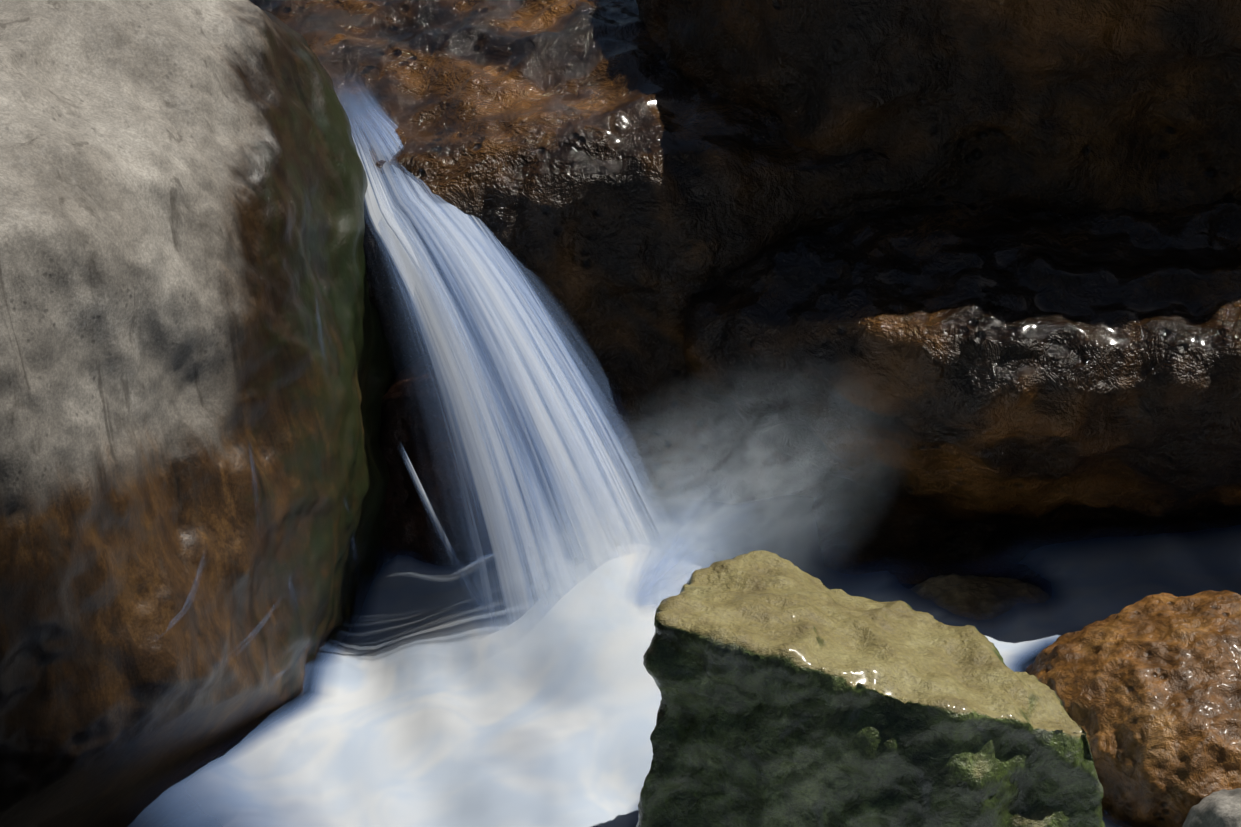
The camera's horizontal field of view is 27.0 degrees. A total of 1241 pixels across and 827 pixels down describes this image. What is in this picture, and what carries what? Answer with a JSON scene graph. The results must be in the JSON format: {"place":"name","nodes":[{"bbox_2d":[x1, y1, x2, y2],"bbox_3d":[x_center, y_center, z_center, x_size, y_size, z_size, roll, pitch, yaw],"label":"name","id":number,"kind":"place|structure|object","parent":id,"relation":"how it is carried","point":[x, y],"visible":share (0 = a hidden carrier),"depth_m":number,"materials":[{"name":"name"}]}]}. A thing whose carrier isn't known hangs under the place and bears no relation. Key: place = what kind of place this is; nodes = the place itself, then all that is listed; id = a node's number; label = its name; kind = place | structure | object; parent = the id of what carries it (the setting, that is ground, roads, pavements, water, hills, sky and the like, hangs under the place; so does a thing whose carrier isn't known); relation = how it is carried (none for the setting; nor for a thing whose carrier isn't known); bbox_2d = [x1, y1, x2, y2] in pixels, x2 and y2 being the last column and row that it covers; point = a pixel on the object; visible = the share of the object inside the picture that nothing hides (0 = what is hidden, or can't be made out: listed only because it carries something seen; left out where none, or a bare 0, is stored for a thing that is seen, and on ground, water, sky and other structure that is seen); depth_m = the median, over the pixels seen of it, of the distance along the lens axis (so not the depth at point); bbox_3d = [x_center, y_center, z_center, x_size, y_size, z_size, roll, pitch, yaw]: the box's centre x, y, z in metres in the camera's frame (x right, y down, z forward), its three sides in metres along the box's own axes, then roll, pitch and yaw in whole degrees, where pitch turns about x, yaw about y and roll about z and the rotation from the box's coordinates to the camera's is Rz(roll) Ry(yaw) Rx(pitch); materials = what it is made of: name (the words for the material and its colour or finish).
{"place":"outdoors","nodes":[
{"label":"outdoors","id":0,"kind":"place"},
{"bbox_2d":[281,558,298,624],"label":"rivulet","id":1,"kind":"structure","parent":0,"point":[292,591],"depth_m":3.36,"materials":[{"name":"liquid"}]},
{"bbox_2d":[165,568,1057,826],"bbox_3d":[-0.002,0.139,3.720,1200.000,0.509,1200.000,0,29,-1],"label":"ground","id":2,"kind":"structure","parent":0,"point":[1040,582],"depth_m":3.52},
{"bbox_2d":[0,0,396,826],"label":"boulder","id":3,"kind":"object","parent":2,"relation":"on","point":[182,208],"visible":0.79,"depth_m":3.19,"materials":[{"name":"stone"}]},
{"bbox_2d":[155,561,202,639],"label":"rivulet","id":4,"kind":"structure","parent":3,"relation":"on","point":[187,599],"depth_m":3.15,"materials":[{"name":"liquid"}]},
{"bbox_2d":[250,448,260,530],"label":"rivulet","id":5,"kind":"structure","parent":3,"relation":"attached to","point":[256,490],"depth_m":3.25,"materials":[{"name":"liquid"}]},
{"bbox_2d":[380,355,545,570],"bbox_3d":[-0.237,0.128,3.811,0.270,0.453,0.221,9,30,16],"label":"waterfall rock","id":6,"kind":"object","parent":2,"relation":"on","point":[410,528],"visible":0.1,"depth_m":3.70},
{"bbox_2d":[249,0,1050,583],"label":"step rock","id":7,"kind":"object","parent":2,"relation":"on","point":[613,180],"visible":0.12,"depth_m":3.74,"materials":[{"name":"brown stone"}]},
{"bbox_2d":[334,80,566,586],"bbox_3d":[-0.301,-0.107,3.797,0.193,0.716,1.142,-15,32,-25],"label":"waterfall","id":8,"kind":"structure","parent":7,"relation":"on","point":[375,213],"depth_m":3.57,"materials":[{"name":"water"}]},
{"bbox_2d":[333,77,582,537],"bbox_3d":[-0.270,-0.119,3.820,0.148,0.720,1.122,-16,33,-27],"label":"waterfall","id":9,"kind":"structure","parent":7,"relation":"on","point":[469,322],"depth_m":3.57,"materials":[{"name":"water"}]},
{"bbox_2d":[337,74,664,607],"bbox_3d":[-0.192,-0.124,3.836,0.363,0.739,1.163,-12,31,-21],"label":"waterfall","id":10,"kind":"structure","parent":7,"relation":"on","point":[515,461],"depth_m":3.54,"materials":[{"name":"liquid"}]},
{"bbox_2d":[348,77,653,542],"bbox_3d":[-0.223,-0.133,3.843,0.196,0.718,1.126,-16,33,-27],"label":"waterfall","id":11,"kind":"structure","parent":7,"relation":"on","point":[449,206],"depth_m":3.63,"materials":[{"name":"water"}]},
{"bbox_2d":[332,75,723,672],"bbox_3d":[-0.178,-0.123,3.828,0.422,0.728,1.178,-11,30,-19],"label":"waterfall","id":12,"kind":"structure","parent":7,"relation":"on","point":[444,354],"depth_m":3.53,"materials":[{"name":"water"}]},
{"bbox_2d":[636,550,1104,826],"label":"green rock","id":13,"kind":"object","parent":2,"relation":"on","point":[792,695],"visible":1,"depth_m":2.85,"materials":[{"name":"green stone"}]},
{"bbox_2d":[683,197,1240,553],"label":"rock","id":14,"kind":"object","parent":2,"relation":"on","point":[1047,373],"visible":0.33,"depth_m":3.58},
{"bbox_2d":[636,0,1240,213],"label":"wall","id":15,"kind":"structure","parent":14,"relation":"on","point":[1074,106],"depth_m":3.57,"materials":[{"name":"brown stone"}]},
{"bbox_2d":[1025,590,1240,826],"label":"orange rock","id":16,"kind":"object","parent":2,"relation":"on","point":[1147,689],"visible":0.73,"depth_m":3.27,"materials":[{"name":"brown stone"}]},
{"bbox_2d":[1182,788,1240,826],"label":"corner rock","id":17,"kind":"object","parent":2,"relation":"on","point":[1221,808],"visible":1,"depth_m":3.04,"materials":[{"name":"grey stone"}]},
{"bbox_2d":[119,485,1240,826],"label":"pool water","id":18,"kind":"structure","parent":0,"point":[407,717],"depth_m":3.42,"materials":[{"name":"liquid"}]},
{"bbox_2d":[399,445,482,605],"bbox_3d":[-0.223,0.187,3.514,0.179,0.302,0.034,17,33,29],"label":"trickle","id":19,"kind":"object","parent":18,"relation":"on","point":[429,506],"visible":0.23,"depth_m":3.51,"materials":[{"name":"liquid"}]},
{"bbox_2d":[635,589,679,612],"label":"spray","id":20,"kind":"object","parent":18,"relation":"on","point":[653,603],"depth_m":3.44,"materials":[{"name":"liquid"}]},
{"bbox_2d":[624,505,708,602],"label":"spray","id":21,"kind":"object","parent":20,"relation":"on","point":[651,554],"depth_m":3.46,"materials":[{"name":"liquid"}]},
{"bbox_2d":[622,486,716,602],"bbox_3d":[0.064,0.183,3.478,0.082,0.118,0.171,20,34,32],"label":"spray","id":22,"kind":"object","parent":20,"relation":"on","point":[664,552],"depth_m":3.48,"materials":[{"name":"liquid"}]},
{"bbox_2d":[627,505,715,606],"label":"spray","id":23,"kind":"object","parent":20,"relation":"on","point":[668,558],"depth_m":3.45,"materials":[{"name":"liquid"}]},
{"bbox_2d":[624,457,724,603],"bbox_3d":[0.072,0.146,3.468,0.198,0.192,0.085,-17,33,-28],"label":"spray","id":24,"kind":"object","parent":20,"relation":"on","point":[667,543],"depth_m":3.45,"materials":[{"name":"liquid"}]},
{"bbox_2d":[630,510,725,604],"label":"spray","id":25,"kind":"object","parent":20,"relation":"on","point":[664,560],"depth_m":3.46,"materials":[{"name":"liquid"}]},
{"bbox_2d":[629,501,733,609],"bbox_3d":[0.086,0.194,3.483,0.196,0.094,0.049,-25,38,-38],"label":"spray","id":26,"kind":"object","parent":20,"relation":"on","point":[690,557],"depth_m":3.49,"materials":[{"name":"liquid"}]},
{"bbox_2d":[624,446,741,603],"bbox_3d":[0.088,0.140,3.469,0.091,0.199,0.216,17,33,28],"label":"spray","id":27,"kind":"object","parent":20,"relation":"on","point":[666,533],"depth_m":3.46,"materials":[{"name":"liquid"}]},
{"bbox_2d":[631,496,766,598],"bbox_3d":[0.116,0.176,3.490,0.264,0.122,0.052,-22,36,-34],"label":"spray","id":28,"kind":"object","parent":20,"relation":"on","point":[693,543],"depth_m":3.48,"materials":[{"name":"liquid"}]},
{"bbox_2d":[636,469,768,605],"bbox_3d":[0.106,0.154,3.495,0.271,0.154,0.070,-24,37,-37],"label":"spray","id":29,"kind":"object","parent":20,"relation":"on","point":[702,529],"depth_m":3.49,"materials":[{"name":"liquid"}]},
{"bbox_2d":[635,582,681,607],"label":"spray","id":30,"kind":"object","parent":18,"relation":"on","point":[654,594],"depth_m":3.45,"materials":[{"name":"liquid"}]},
{"bbox_2d":[637,566,706,610],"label":"spray","id":31,"kind":"object","parent":18,"relation":"on","point":[667,588],"depth_m":3.44,"materials":[{"name":"liquid"}]},
{"bbox_2d":[635,561,717,611],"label":"spray","id":32,"kind":"object","parent":31,"relation":"on","point":[664,593],"depth_m":3.45,"materials":[{"name":"liquid"}]},
{"bbox_2d":[635,497,780,604],"bbox_3d":[0.115,0.186,3.451,0.232,0.151,0.067,-7,29,-12],"label":"spray","id":33,"kind":"object","parent":31,"relation":"on","point":[699,557],"depth_m":3.44,"materials":[{"name":"liquid"}]},
{"bbox_2d":[634,548,739,606],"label":"spray","id":34,"kind":"object","parent":18,"relation":"on","point":[678,583],"depth_m":3.46,"materials":[{"name":"liquid"}]},
{"bbox_2d":[632,543,718,611],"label":"spray","id":35,"kind":"object","parent":34,"relation":"on","point":[665,581],"depth_m":3.46,"materials":[{"name":"liquid"}]},
{"bbox_2d":[635,526,789,607],"bbox_3d":[0.132,0.206,3.499,0.279,0.081,0.036,-17,33,-28],"label":"spray","id":36,"kind":"object","parent":18,"relation":"on","point":[703,566],"depth_m":3.48,"materials":[{"name":"liquid"}]},
{"bbox_2d":[903,573,1052,650],"bbox_3d":[0.502,0.299,3.701,0.256,0.117,0.151,0,29,-1],"label":"tan rock","id":37,"kind":"object","parent":18,"relation":"on","point":[975,596],"visible":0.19,"depth_m":3.67,"materials":[{"name":"brown stone"}]},
{"bbox_2d":[476,352,914,713],"label":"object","id":38,"kind":"structure","parent":0,"point":[626,610],"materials":[{"name":"white liquid"}]}
]}

